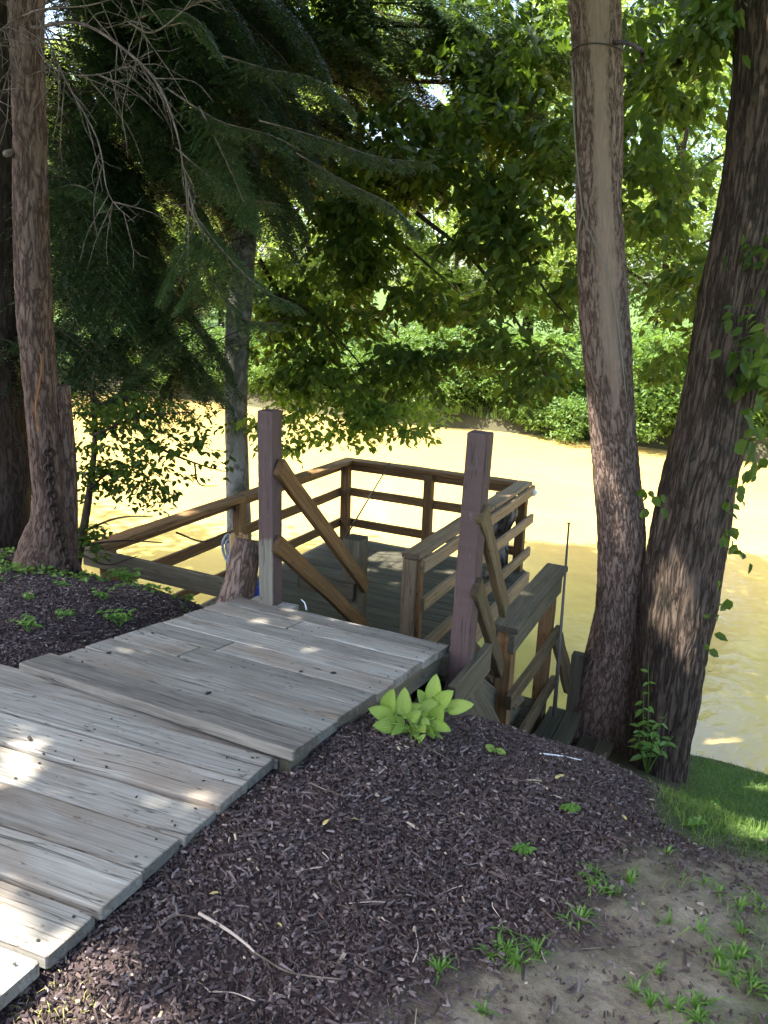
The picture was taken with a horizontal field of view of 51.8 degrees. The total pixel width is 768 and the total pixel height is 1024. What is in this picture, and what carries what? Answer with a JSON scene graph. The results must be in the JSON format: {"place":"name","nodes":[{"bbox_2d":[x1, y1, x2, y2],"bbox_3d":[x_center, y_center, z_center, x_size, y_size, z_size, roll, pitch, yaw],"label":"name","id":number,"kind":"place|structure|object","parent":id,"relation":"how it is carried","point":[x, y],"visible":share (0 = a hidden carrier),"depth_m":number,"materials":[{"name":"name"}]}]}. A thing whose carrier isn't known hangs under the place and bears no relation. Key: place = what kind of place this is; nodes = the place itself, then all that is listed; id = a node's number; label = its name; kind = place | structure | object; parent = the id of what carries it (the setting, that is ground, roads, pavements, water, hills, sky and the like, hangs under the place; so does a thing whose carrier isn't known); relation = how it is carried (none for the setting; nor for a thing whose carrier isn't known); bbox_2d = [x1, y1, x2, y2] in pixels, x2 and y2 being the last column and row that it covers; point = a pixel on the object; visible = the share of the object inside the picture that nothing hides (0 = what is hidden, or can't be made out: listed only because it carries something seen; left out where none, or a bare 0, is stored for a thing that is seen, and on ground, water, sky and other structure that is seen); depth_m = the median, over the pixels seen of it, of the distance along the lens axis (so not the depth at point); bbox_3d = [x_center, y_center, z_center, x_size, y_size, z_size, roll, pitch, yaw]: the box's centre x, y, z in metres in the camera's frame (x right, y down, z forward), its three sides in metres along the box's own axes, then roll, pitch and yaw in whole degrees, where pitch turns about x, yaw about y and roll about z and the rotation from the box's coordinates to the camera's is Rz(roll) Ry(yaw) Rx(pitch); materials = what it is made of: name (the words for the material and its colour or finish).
{"place":"outdoors","nodes":[
{"label":"outdoors","id":0,"kind":"place"},
{"bbox_2d":[0,288,767,1023],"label":"ground","id":1,"kind":"structure","parent":0,"point":[612,994],"depth_m":2.02,"materials":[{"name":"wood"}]},
{"bbox_2d":[9,970,107,1023],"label":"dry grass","id":2,"kind":"structure","parent":1,"relation":"on","point":[38,1013],"depth_m":1.69,"materials":[{"name":"plant"}]},
{"bbox_2d":[45,35,144,312],"bbox_3d":[-11.064,-11.690,29.442,6.396,11.197,6.366,7,16,17],"label":"broadleaf tree","id":3,"kind":"object","parent":1,"relation":"on","point":[53,121],"depth_m":27.77,"materials":[{"name":"green plant"}]},
{"bbox_2d":[0,547,195,611],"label":"ground cover","id":4,"kind":"object","parent":1,"relation":"on","point":[54,572],"visible":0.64,"depth_m":4.58,"materials":[{"name":"green plant"}]},
{"bbox_2d":[100,566,141,583],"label":"weed","id":5,"kind":"object","parent":1,"relation":"on","point":[123,574],"visible":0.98,"depth_m":4.70,"materials":[{"name":"green plant"}]},
{"bbox_2d":[72,345,236,564],"bbox_3d":[-1.658,-0.356,5.412,1.261,1.505,1.238,2,15,0],"label":"sapling","id":6,"kind":"object","parent":1,"relation":"on","point":[135,417],"visible":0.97,"depth_m":5.30,"materials":[{"name":"green plant"}]},
{"bbox_2d":[101,108,208,318],"bbox_3d":[-8.622,-11.173,29.270,6.720,10.312,6.943,5,16,10],"label":"broadleaf tree","id":7,"kind":"object","parent":1,"relation":"on","point":[165,217],"visible":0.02,"depth_m":28.03,"materials":[{"name":"green plant"}]},
{"bbox_2d":[105,322,214,366],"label":"bush","id":8,"kind":"object","parent":1,"relation":"on","point":[137,357],"visible":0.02,"depth_m":25.91,"materials":[{"name":"green plant"}]},
{"bbox_2d":[163,343,259,390],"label":"bush","id":9,"kind":"object","parent":1,"relation":"on","point":[215,371],"visible":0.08,"depth_m":24.14,"materials":[{"name":"green plant"}]},
{"bbox_2d":[163,126,272,334],"bbox_3d":[-5.753,-9.903,28.018,4.859,8.620,5.728,-4,17,-21],"label":"broadleaf tree","id":10,"kind":"object","parent":1,"relation":"on","point":[220,321],"visible":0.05,"depth_m":27.26,"materials":[{"name":"green plant"}]},
{"bbox_2d":[0,0,439,573],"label":"tree","id":11,"kind":"object","parent":1,"relation":"on","point":[48,406],"visible":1,"depth_m":4.20,"materials":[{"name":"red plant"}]},
{"bbox_2d":[43,439,82,576],"bbox_3d":[-1.845,0.001,4.547,0.199,0.834,0.094,12,18,33],"label":"chain","id":12,"kind":"object","parent":11,"relation":"hanging from","point":[54,512],"visible":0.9,"depth_m":4.55,"materials":[{"name":"metal"}]},
{"bbox_2d":[180,323,265,371],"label":"bush","id":13,"kind":"object","parent":1,"relation":"on","point":[215,332],"visible":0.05,"depth_m":25.04,"materials":[{"name":"green plant"}]},
{"bbox_2d":[0,597,448,1010],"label":"boardwalk","id":14,"kind":"structure","parent":1,"relation":"on","point":[87,837],"depth_m":2.64,"materials":[{"name":"grey wood"}]},
{"bbox_2d":[215,330,288,373],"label":"bush","id":15,"kind":"object","parent":1,"relation":"on","point":[257,343],"visible":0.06,"depth_m":23.87,"materials":[{"name":"green plant"}]},
{"bbox_2d":[248,367,265,389],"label":"bush","id":16,"kind":"object","parent":1,"relation":"on","point":[253,378],"visible":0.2,"depth_m":23.57,"materials":[{"name":"green plant"}]},
{"bbox_2d":[175,0,375,323],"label":"broadleaf tree","id":17,"kind":"object","parent":1,"relation":"on","point":[316,261],"visible":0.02,"depth_m":26.35,"materials":[{"name":"green plant"}]},
{"bbox_2d":[249,340,312,390],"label":"bush","id":18,"kind":"object","parent":1,"relation":"on","point":[259,368],"visible":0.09,"depth_m":22.75,"materials":[{"name":"green plant"}]},
{"bbox_2d":[0,0,574,551],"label":"hemlock tree","id":19,"kind":"object","parent":1,"relation":"on","point":[124,276],"visible":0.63,"depth_m":5.98,"materials":[{"name":"green plant"}]},
{"bbox_2d":[83,457,535,701],"bbox_3d":[-0.345,1.162,7.023,2.256,2.516,3.763,9,17,25],"label":"dock","id":20,"kind":"object","parent":1,"relation":"on","point":[410,591],"visible":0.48,"depth_m":7.09,"materials":[{"name":"brown wood"}]},
{"bbox_2d":[345,463,389,536],"bbox_3d":[-0.183,-0.102,8.150,0.491,0.884,0.019,7,16,17],"label":"fishing rod","id":21,"kind":"object","parent":20,"relation":"on","point":[349,530],"visible":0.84,"depth_m":8.16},
{"bbox_2d":[327,350,365,383],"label":"bush","id":22,"kind":"object","parent":1,"relation":"on","point":[349,363],"visible":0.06,"depth_m":21.81,"materials":[{"name":"green plant"}]},
{"bbox_2d":[260,0,462,347],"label":"broadleaf tree","id":23,"kind":"object","parent":1,"relation":"on","point":[446,262],"visible":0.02,"depth_m":23.90,"materials":[{"name":"green plant"}]},
{"bbox_2d":[307,323,421,362],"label":"bush","id":24,"kind":"object","parent":1,"relation":"on","point":[352,342],"visible":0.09,"depth_m":22.69,"materials":[{"name":"green plant"}]},
{"bbox_2d":[324,344,431,398],"bbox_3d":[0.149,-3.781,21.751,4.087,1.658,3.163,7,16,17],"label":"bush","id":25,"kind":"object","parent":1,"relation":"on","point":[359,357],"visible":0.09,"depth_m":21.41,"materials":[{"name":"green plant"}]},
{"bbox_2d":[0,550,767,1023],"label":"mulch","id":26,"kind":"object","parent":1,"relation":"on","point":[520,762],"visible":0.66,"depth_m":2.17,"materials":[{"name":"brown plant"}]},
{"bbox_2d":[9,613,42,631],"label":"weed","id":27,"kind":"object","parent":26,"relation":"on","point":[28,622],"visible":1,"depth_m":3.58,"materials":[{"name":"green plant"}]},
{"bbox_2d":[91,584,118,599],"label":"weed","id":28,"kind":"object","parent":26,"relation":"on","point":[100,594],"visible":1,"depth_m":4.13,"materials":[{"name":"green plant"}]},
{"bbox_2d":[95,608,135,627],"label":"weed","id":29,"kind":"object","parent":26,"relation":"on","point":[124,616],"visible":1,"depth_m":3.96,"materials":[{"name":"green plant"}]},
{"bbox_2d":[152,914,200,932],"bbox_3d":[-0.505,0.992,1.918,0.118,0.010,0.036,-6,17,-26],"label":"stick","id":30,"kind":"object","parent":26,"relation":"on","point":[194,917],"visible":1,"depth_m":1.93,"materials":[{"name":"brown plant"}]},
{"bbox_2d":[198,912,254,952],"bbox_3d":[-0.378,1.010,1.905,0.180,0.025,0.013,11,18,30],"label":"stick","id":31,"kind":"object","parent":26,"relation":"on","point":[213,921],"visible":1,"depth_m":1.91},
{"bbox_2d":[215,532,258,603],"bbox_3d":[-0.820,0.356,4.395,0.217,0.489,0.332,7,16,17],"label":"broken stump","id":32,"kind":"object","parent":26,"relation":"on","point":[240,579],"visible":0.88,"depth_m":4.34,"materials":[{"name":"brown plant"}]},
{"bbox_2d":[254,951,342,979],"bbox_3d":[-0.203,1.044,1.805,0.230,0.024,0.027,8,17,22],"label":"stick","id":33,"kind":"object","parent":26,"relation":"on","point":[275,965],"visible":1,"depth_m":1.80,"materials":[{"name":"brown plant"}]},
{"bbox_2d":[485,744,505,754],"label":"hosta seedling","id":34,"kind":"object","parent":26,"relation":"on","point":[491,748],"visible":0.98,"depth_m":2.98,"materials":[{"name":"green plant"}]},
{"bbox_2d":[558,802,580,812],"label":"weed","id":35,"kind":"object","parent":26,"relation":"on","point":[570,807],"visible":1,"depth_m":2.55,"materials":[{"name":"green plant"}]},
{"bbox_2d":[251,409,520,726],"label":"staircase","id":36,"kind":"structure","parent":1,"relation":"on","point":[464,672],"depth_m":4.05,"materials":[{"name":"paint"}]},
{"bbox_2d":[221,0,583,568],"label":"tree","id":37,"kind":"object","parent":1,"relation":"on","point":[452,132],"visible":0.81,"depth_m":6.97,"materials":[{"name":"green plant"}]},
{"bbox_2d":[221,533,229,562],"bbox_3d":[-0.954,0.223,4.823,0.076,0.193,0.052,2,15,0],"label":"coiled tube","id":38,"kind":"object","parent":37,"relation":"hanging from","point":[222,547],"visible":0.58,"depth_m":4.81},
{"bbox_2d":[368,674,473,741],"bbox_3d":[0.125,0.726,2.825,0.315,0.227,0.252,10,17,28],"label":"hosta","id":39,"kind":"object","parent":1,"relation":"on","point":[426,715],"visible":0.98,"depth_m":2.85,"materials":[{"name":"green plant"}]},
{"bbox_2d":[382,190,474,311],"bbox_3d":[2.057,-10.170,31.760,3.924,6.865,4.625,5,16,12],"label":"broadleaf tree","id":40,"kind":"object","parent":1,"relation":"on","point":[453,255],"visible":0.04,"depth_m":30.93,"materials":[{"name":"green plant"}]},
{"bbox_2d":[424,951,453,986],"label":"grass tuft","id":41,"kind":"object","parent":1,"relation":"on","point":[437,965],"visible":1,"depth_m":1.84,"materials":[{"name":"green plant"}]},
{"bbox_2d":[383,349,510,409],"bbox_3d":[1.795,-3.723,21.835,3.976,1.763,3.078,0,15,-7],"label":"bush","id":42,"kind":"object","parent":1,"relation":"on","point":[474,390],"visible":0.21,"depth_m":21.02,"materials":[{"name":"green plant"}]},
{"bbox_2d":[418,363,475,407],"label":"bush","id":43,"kind":"object","parent":1,"relation":"on","point":[442,386],"visible":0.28,"depth_m":20.75,"materials":[{"name":"green plant"}]},
{"bbox_2d":[380,153,532,341],"bbox_3d":[2.088,-7.793,23.585,5.258,7.488,4.461,15,20,39],"label":"broadleaf tree","id":44,"kind":"object","parent":1,"relation":"on","point":[457,273],"visible":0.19,"depth_m":23.49,"materials":[{"name":"green plant"}]},
{"bbox_2d":[380,316,538,393],"bbox_3d":[2.152,-4.242,21.582,4.850,2.159,3.754,7,16,18],"label":"bush","id":45,"kind":"object","parent":1,"relation":"on","point":[426,339],"visible":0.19,"depth_m":21.30,"materials":[{"name":"green plant"}]},
{"bbox_2d":[467,991,503,1020],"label":"grass tuft","id":46,"kind":"object","parent":1,"relation":"on","point":[480,1009],"visible":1,"depth_m":1.74,"materials":[{"name":"green plant"}]},
{"bbox_2d":[472,942,511,963],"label":"grass tuft","id":47,"kind":"object","parent":1,"relation":"on","point":[490,955],"visible":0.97,"depth_m":1.89,"materials":[{"name":"green plant"}]},
{"bbox_2d":[497,936,522,965],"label":"grass tuft","id":48,"kind":"object","parent":1,"relation":"on","point":[507,951],"visible":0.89,"depth_m":1.90,"materials":[{"name":"green plant"}]},
{"bbox_2d":[499,937,524,972],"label":"grass tuft","id":49,"kind":"object","parent":1,"relation":"on","point":[514,958],"visible":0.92,"depth_m":1.86,"materials":[{"name":"green plant"}]},
{"bbox_2d":[414,563,613,758],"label":"stairs","id":50,"kind":"structure","parent":1,"relation":"on","point":[532,605],"depth_m":5.30,"materials":[{"name":"brown wood"}]},
{"bbox_2d":[490,394,547,426],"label":"bush","id":51,"kind":"object","parent":1,"relation":"on","point":[519,417],"visible":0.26,"depth_m":20.23,"materials":[{"name":"green plant"}]},
{"bbox_2d":[458,332,581,399],"bbox_3d":[3.716,-4.017,21.771,3.457,1.959,4.467,-2,16,-15],"label":"bush","id":52,"kind":"object","parent":1,"relation":"on","point":[493,386],"visible":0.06,"depth_m":20.61,"materials":[{"name":"green plant"}]},
{"bbox_2d":[501,946,544,976],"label":"grass tuft","id":53,"kind":"object","parent":1,"relation":"on","point":[518,959],"visible":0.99,"depth_m":1.87,"materials":[{"name":"green plant"}]},
{"bbox_2d":[511,842,536,855],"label":"weed","id":54,"kind":"object","parent":1,"relation":"on","point":[522,848],"visible":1,"depth_m":2.29,"materials":[{"name":"green plant"}]},
{"bbox_2d":[511,931,553,957],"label":"grass tuft","id":55,"kind":"object","parent":1,"relation":"on","point":[529,942],"visible":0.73,"depth_m":1.93,"materials":[{"name":"green plant"}]},
{"bbox_2d":[494,324,585,406],"bbox_3d":[4.294,-3.982,21.293,3.937,2.042,5.087,16,21,41],"label":"bush","id":56,"kind":"object","parent":1,"relation":"on","point":[562,340],"visible":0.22,"depth_m":20.12,"materials":[{"name":"green plant"}]},
{"bbox_2d":[427,0,656,331],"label":"broadleaf tree","id":57,"kind":"object","parent":1,"relation":"on","point":[453,220],"visible":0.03,"depth_m":27.49,"materials":[{"name":"green plant"}]},
{"bbox_2d":[526,937,559,968],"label":"grass tuft","id":58,"kind":"object","parent":1,"relation":"on","point":[536,949],"visible":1,"depth_m":1.90,"materials":[{"name":"green plant"}]},
{"bbox_2d":[523,391,589,444],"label":"bush","id":59,"kind":"object","parent":1,"relation":"on","point":[575,409],"visible":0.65,"depth_m":19.31,"materials":[{"name":"green plant"}]},
{"bbox_2d":[552,522,570,716],"bbox_3d":[1.040,0.615,4.624,0.025,1.009,0.565,5,16,11],"label":"rod","id":60,"kind":"object","parent":1,"relation":"on","point":[555,700],"visible":1,"depth_m":4.59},
{"bbox_2d":[466,0,687,346],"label":"broadleaf tree","id":61,"kind":"object","parent":1,"relation":"on","point":[538,289],"visible":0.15,"depth_m":22.42,"materials":[{"name":"green plant"}]},
{"bbox_2d":[558,896,600,936],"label":"grass tuft","id":62,"kind":"object","parent":1,"relation":"on","point":[580,914],"visible":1,"depth_m":2.04,"materials":[{"name":"green plant"}]},
{"bbox_2d":[556,348,644,398],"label":"bush","id":63,"kind":"object","parent":1,"relation":"on","point":[583,378],"visible":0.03,"depth_m":19.93,"materials":[{"name":"green plant"}]},
{"bbox_2d":[582,389,680,443],"bbox_3d":[6.492,-2.387,19.133,3.346,1.455,2.590,-6,17,-28],"label":"bush","id":64,"kind":"object","parent":1,"relation":"on","point":[644,423],"visible":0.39,"depth_m":18.39,"materials":[{"name":"green plant"}]},
{"bbox_2d":[627,865,642,884],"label":"grass tuft","id":65,"kind":"object","parent":1,"relation":"on","point":[631,877],"visible":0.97,"depth_m":2.21,"materials":[{"name":"green plant"}]},
{"bbox_2d":[618,968,655,1000],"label":"grass tuft","id":66,"kind":"object","parent":1,"relation":"on","point":[637,986],"visible":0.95,"depth_m":1.83,"materials":[{"name":"green plant"}]},
{"bbox_2d":[559,1,731,344],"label":"broadleaf tree","id":67,"kind":"object","parent":1,"relation":"on","point":[718,158],"visible":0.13,"depth_m":20.88,"materials":[{"name":"green plant"}]},
{"bbox_2d":[626,975,665,1019],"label":"grass tuft","id":68,"kind":"object","parent":1,"relation":"on","point":[650,1001],"visible":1,"depth_m":1.79,"materials":[{"name":"green plant"}]},
{"bbox_2d":[627,669,676,774],"bbox_3d":[1.739,1.327,5.068,0.354,0.822,0.195,2,15,0],"label":"seedling tree","id":69,"kind":"object","parent":1,"relation":"on","point":[646,747],"visible":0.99,"depth_m":5.10,"materials":[{"name":"green plant"}]},
{"bbox_2d":[643,958,672,979],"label":"grass tuft","id":70,"kind":"object","parent":1,"relation":"on","point":[657,971],"visible":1,"depth_m":1.88,"materials":[{"name":"green plant"}]},
{"bbox_2d":[643,991,678,1023],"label":"grass tuft","id":71,"kind":"object","parent":1,"relation":"on","point":[668,1006],"visible":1,"depth_m":1.78,"materials":[{"name":"green plant"}]},
{"bbox_2d":[631,313,692,422],"bbox_3d":[6.886,-3.638,19.774,5.303,2.599,4.104,-13,21,-43],"label":"bush","id":72,"kind":"object","parent":1,"relation":"on","point":[648,339],"visible":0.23,"depth_m":18.43,"materials":[{"name":"green plant"}]},
{"bbox_2d":[565,0,767,754],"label":"tree","id":73,"kind":"object","parent":1,"relation":"on","point":[606,128],"visible":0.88,"depth_m":5.26,"materials":[{"name":"brown plant"}]},
{"bbox_2d":[570,42,623,56],"bbox_3d":[1.261,-2.724,4.679,0.311,0.024,0.312,2,15,0],"label":"wire band","id":74,"kind":"object","parent":73,"relation":"attached to","point":[595,43],"visible":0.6,"depth_m":4.56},
{"bbox_2d":[570,60,625,393],"bbox_3d":[1.319,-1.711,4.853,0.531,1.932,0.098,8,16,20],"label":"rope","id":75,"kind":"object","parent":73,"relation":"hanging from","point":[583,215],"visible":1,"depth_m":4.83,"materials":[{"name":"brown"}]},
{"bbox_2d":[655,899,684,927],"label":"grass tuft","id":76,"kind":"object","parent":1,"relation":"on","point":[668,922],"visible":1,"depth_m":2.04,"materials":[{"name":"green plant"}]},
{"bbox_2d":[623,56,731,320],"bbox_3d":[10.244,-11.033,28.448,6.711,10.983,6.496,-3,16,-18],"label":"broadleaf tree","id":77,"kind":"object","parent":1,"relation":"on","point":[721,102],"visible":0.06,"depth_m":27.75,"materials":[{"name":"green plant"}]},
{"bbox_2d":[674,992,698,1023],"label":"grass tuft","id":78,"kind":"object","parent":1,"relation":"on","point":[678,1001],"visible":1,"depth_m":1.77,"materials":[{"name":"green plant"}]},
{"bbox_2d":[681,815,706,828],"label":"weed","id":79,"kind":"object","parent":1,"relation":"on","point":[693,822],"visible":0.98,"depth_m":2.90,"materials":[{"name":"green plant"}]},
{"bbox_2d":[625,0,767,783],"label":"tree","id":80,"kind":"object","parent":1,"relation":"on","point":[684,564],"visible":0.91,"depth_m":5.04,"materials":[{"name":"brown plant"}]},
{"bbox_2d":[636,343,767,671],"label":"ivy vine","id":81,"kind":"object","parent":80,"relation":"attached to","point":[741,444],"visible":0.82,"depth_m":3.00,"materials":[{"name":"green plant"}]},
{"bbox_2d":[677,987,715,1011],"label":"grass tuft","id":82,"kind":"object","parent":1,"relation":"on","point":[695,1001],"visible":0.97,"depth_m":1.78,"materials":[{"name":"green plant"}]},
{"bbox_2d":[677,1002,716,1023],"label":"grass tuft","id":83,"kind":"object","parent":1,"relation":"on","point":[698,1017],"visible":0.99,"depth_m":1.75,"materials":[{"name":"green plant"}]},
{"bbox_2d":[676,911,721,950],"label":"grass tuft","id":84,"kind":"object","parent":1,"relation":"on","point":[700,928],"visible":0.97,"depth_m":2.02,"materials":[{"name":"green plant"}]},
{"bbox_2d":[640,362,767,428],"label":"bush","id":85,"kind":"object","parent":1,"relation":"on","point":[664,397],"visible":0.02,"depth_m":18.07,"materials":[{"name":"green plant"}]},
{"bbox_2d":[641,752,767,859],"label":"lawn","id":86,"kind":"structure","parent":1,"relation":"on","point":[738,819],"depth_m":3.73,"materials":[{"name":"green plant"}]},
{"bbox_2d":[688,870,731,894],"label":"grass tuft","id":87,"kind":"object","parent":1,"relation":"on","point":[705,880],"visible":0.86,"depth_m":2.24,"materials":[{"name":"green plant"}]},
{"bbox_2d":[679,987,749,1010],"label":"grass tuft","id":88,"kind":"object","parent":1,"relation":"on","point":[708,1001],"visible":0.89,"depth_m":1.79,"materials":[{"name":"green plant"}]},
{"bbox_2d":[695,943,744,972],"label":"grass tuft","id":89,"kind":"object","parent":1,"relation":"on","point":[723,952],"visible":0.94,"depth_m":1.93,"materials":[{"name":"green plant"}]},
{"bbox_2d":[709,946,735,988],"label":"grass tuft","id":90,"kind":"object","parent":1,"relation":"on","point":[722,967],"visible":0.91,"depth_m":1.90,"materials":[{"name":"green plant"}]},
{"bbox_2d":[704,966,741,992],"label":"grass tuft","id":91,"kind":"object","parent":1,"relation":"on","point":[735,980],"visible":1,"depth_m":1.86,"materials":[{"name":"green plant"}]},
{"bbox_2d":[710,937,756,966],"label":"grass tuft","id":92,"kind":"object","parent":1,"relation":"on","point":[739,955],"visible":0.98,"depth_m":1.94,"materials":[{"name":"green plant"}]},
{"bbox_2d":[725,891,752,913],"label":"grass tuft","id":93,"kind":"object","parent":1,"relation":"on","point":[740,904],"visible":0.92,"depth_m":2.15,"materials":[{"name":"green plant"}]},
{"bbox_2d":[719,936,765,964],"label":"grass tuft","id":94,"kind":"object","parent":1,"relation":"on","point":[743,947],"visible":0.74,"depth_m":1.95,"materials":[{"name":"green plant"}]},
{"bbox_2d":[730,918,760,939],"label":"grass tuft","id":95,"kind":"object","parent":1,"relation":"on","point":[742,930],"visible":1,"depth_m":2.03,"materials":[{"name":"green plant"}]},
{"bbox_2d":[726,883,766,903],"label":"grass tuft","id":96,"kind":"object","parent":1,"relation":"on","point":[757,898],"visible":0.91,"depth_m":2.20,"materials":[{"name":"green plant"}]},
{"bbox_2d":[735,972,767,989],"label":"grass tuft","id":97,"kind":"object","parent":1,"relation":"on","point":[756,978],"visible":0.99,"depth_m":1.86,"materials":[{"name":"green plant"}]},
{"bbox_2d":[747,975,767,999],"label":"grass tuft","id":98,"kind":"object","parent":1,"relation":"on","point":[753,986],"visible":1,"depth_m":1.83,"materials":[{"name":"green plant"}]},
{"bbox_2d":[45,0,729,292],"label":"sky","id":99,"kind":"structure","parent":0,"point":[435,92],"materials":[{"name":"white"}]},
{"bbox_2d":[60,348,767,435],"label":"bank grass","id":100,"kind":"structure","parent":0,"point":[478,409],"depth_m":21.08,"materials":[{"name":"plant"}]},
{"bbox_2d":[72,392,767,773],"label":"river","id":101,"kind":"structure","parent":0,"point":[732,724],"depth_m":12.18,"materials":[{"name":"liquid"}]},
{"bbox_2d":[483,492,517,580],"bbox_3d":[1.127,0.235,7.673,0.247,0.899,0.269,13,19,36],"label":"gnarled log","id":102,"kind":"object","parent":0,"point":[502,526],"visible":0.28,"depth_m":7.57,"materials":[{"name":"brown plant"}]},
{"bbox_2d":[584,785,767,992],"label":"thin grass","id":103,"kind":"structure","parent":0,"point":[688,806],"depth_m":2.26,"materials":[{"name":"plant"}]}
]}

